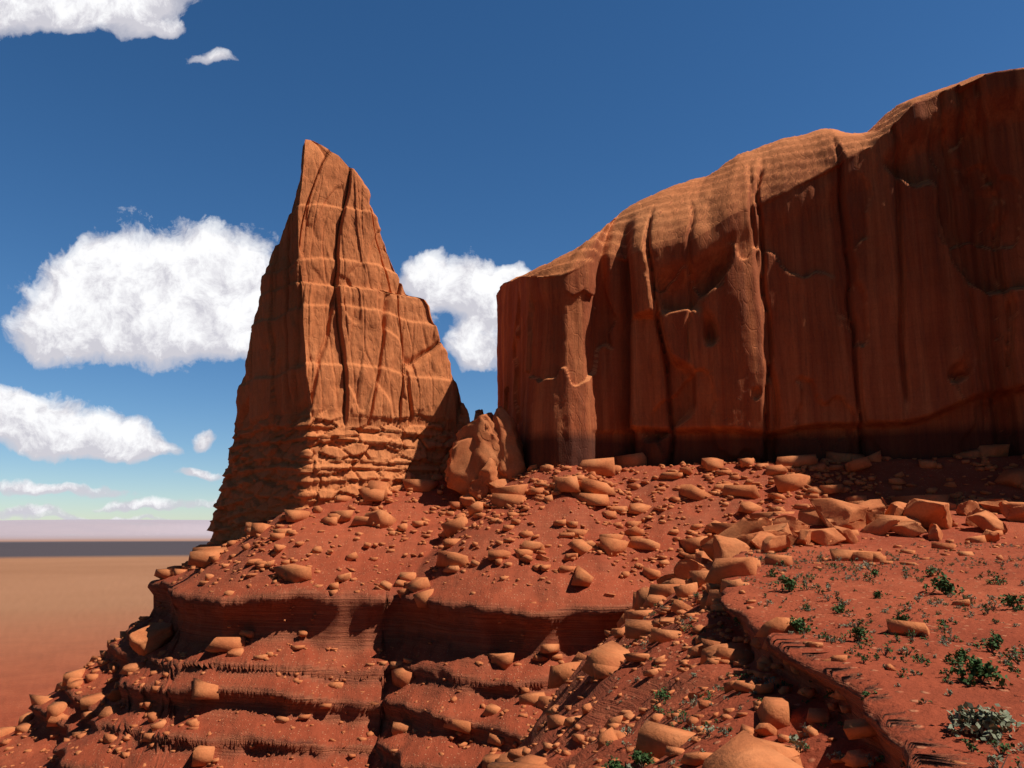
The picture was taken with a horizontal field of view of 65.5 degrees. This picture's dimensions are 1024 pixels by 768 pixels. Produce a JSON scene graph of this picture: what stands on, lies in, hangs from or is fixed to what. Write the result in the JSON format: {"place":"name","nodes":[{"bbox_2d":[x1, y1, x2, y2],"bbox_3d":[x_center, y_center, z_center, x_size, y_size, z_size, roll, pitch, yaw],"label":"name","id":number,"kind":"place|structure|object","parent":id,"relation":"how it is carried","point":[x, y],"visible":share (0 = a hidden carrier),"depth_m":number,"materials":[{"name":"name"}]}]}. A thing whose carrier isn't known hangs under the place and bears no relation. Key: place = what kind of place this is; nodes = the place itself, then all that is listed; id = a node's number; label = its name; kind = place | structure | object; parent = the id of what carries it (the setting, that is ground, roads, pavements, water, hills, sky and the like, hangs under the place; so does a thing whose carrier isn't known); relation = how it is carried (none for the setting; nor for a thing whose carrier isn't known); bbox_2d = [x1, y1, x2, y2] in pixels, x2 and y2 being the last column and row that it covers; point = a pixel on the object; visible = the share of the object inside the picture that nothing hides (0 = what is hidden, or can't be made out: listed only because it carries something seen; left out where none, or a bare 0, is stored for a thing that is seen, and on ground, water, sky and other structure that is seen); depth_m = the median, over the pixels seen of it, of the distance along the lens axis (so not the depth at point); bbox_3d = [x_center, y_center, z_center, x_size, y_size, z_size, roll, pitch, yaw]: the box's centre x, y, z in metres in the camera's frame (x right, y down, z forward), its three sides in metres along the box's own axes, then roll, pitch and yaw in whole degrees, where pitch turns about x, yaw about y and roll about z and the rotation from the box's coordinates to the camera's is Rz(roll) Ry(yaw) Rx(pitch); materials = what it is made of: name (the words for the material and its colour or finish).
{"place":"outdoors","nodes":[
{"label":"outdoors","id":0,"kind":"place"},
{"bbox_2d":[0,455,1023,767],"bbox_3d":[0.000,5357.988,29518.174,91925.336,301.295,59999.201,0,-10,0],"label":"terrain","id":1,"kind":"structure","parent":0,"point":[78,593],"depth_m":114.39,"materials":[{"name":"soil"}]},
{"bbox_2d":[206,139,469,543],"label":"rock spire","id":2,"kind":"structure","parent":1,"relation":"on","point":[347,386],"depth_m":174.14,"materials":[{"name":"stone"}]},
{"bbox_2d":[444,406,526,497],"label":"rock blocks","id":3,"kind":"object","parent":1,"relation":"on","point":[486,449],"visible":0.92,"depth_m":158.80,"materials":[{"name":"orange stone"}]},
{"bbox_2d":[0,444,1023,767],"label":"talus blocks","id":4,"kind":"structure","parent":1,"relation":"on","point":[742,748],"depth_m":127.61,"materials":[{"name":"orange stone"}]},
{"bbox_2d":[3,455,1023,767],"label":"talus stones","id":5,"kind":"object","parent":1,"relation":"on","point":[657,739],"visible":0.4,"depth_m":63.59,"materials":[{"name":"orange stone"}]},
{"bbox_2d":[101,478,1023,766],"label":"boulders","id":6,"kind":"object","parent":1,"relation":"on","point":[839,520],"visible":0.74,"depth_m":103.73,"materials":[{"name":"orange stone"}]},
{"bbox_2d":[601,542,1023,767],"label":"grass tufts","id":7,"kind":"object","parent":1,"relation":"on","point":[986,670],"depth_m":32.55,"materials":[{"name":"green plant"}]},
{"bbox_2d":[608,542,1023,767],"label":"shrubs","id":8,"kind":"object","parent":1,"relation":"on","point":[1004,720],"visible":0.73,"depth_m":22.42,"materials":[{"name":"green plant"}]},
{"bbox_2d":[0,0,1023,519],"label":"sky","id":9,"kind":"structure","parent":0,"point":[151,150],"materials":[{"name":"blue"}]},
{"bbox_2d":[496,68,1023,468],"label":"mesa cliff","id":10,"kind":"structure","parent":0,"point":[819,292],"depth_m":156.23,"materials":[{"name":"stone"}]}
]}

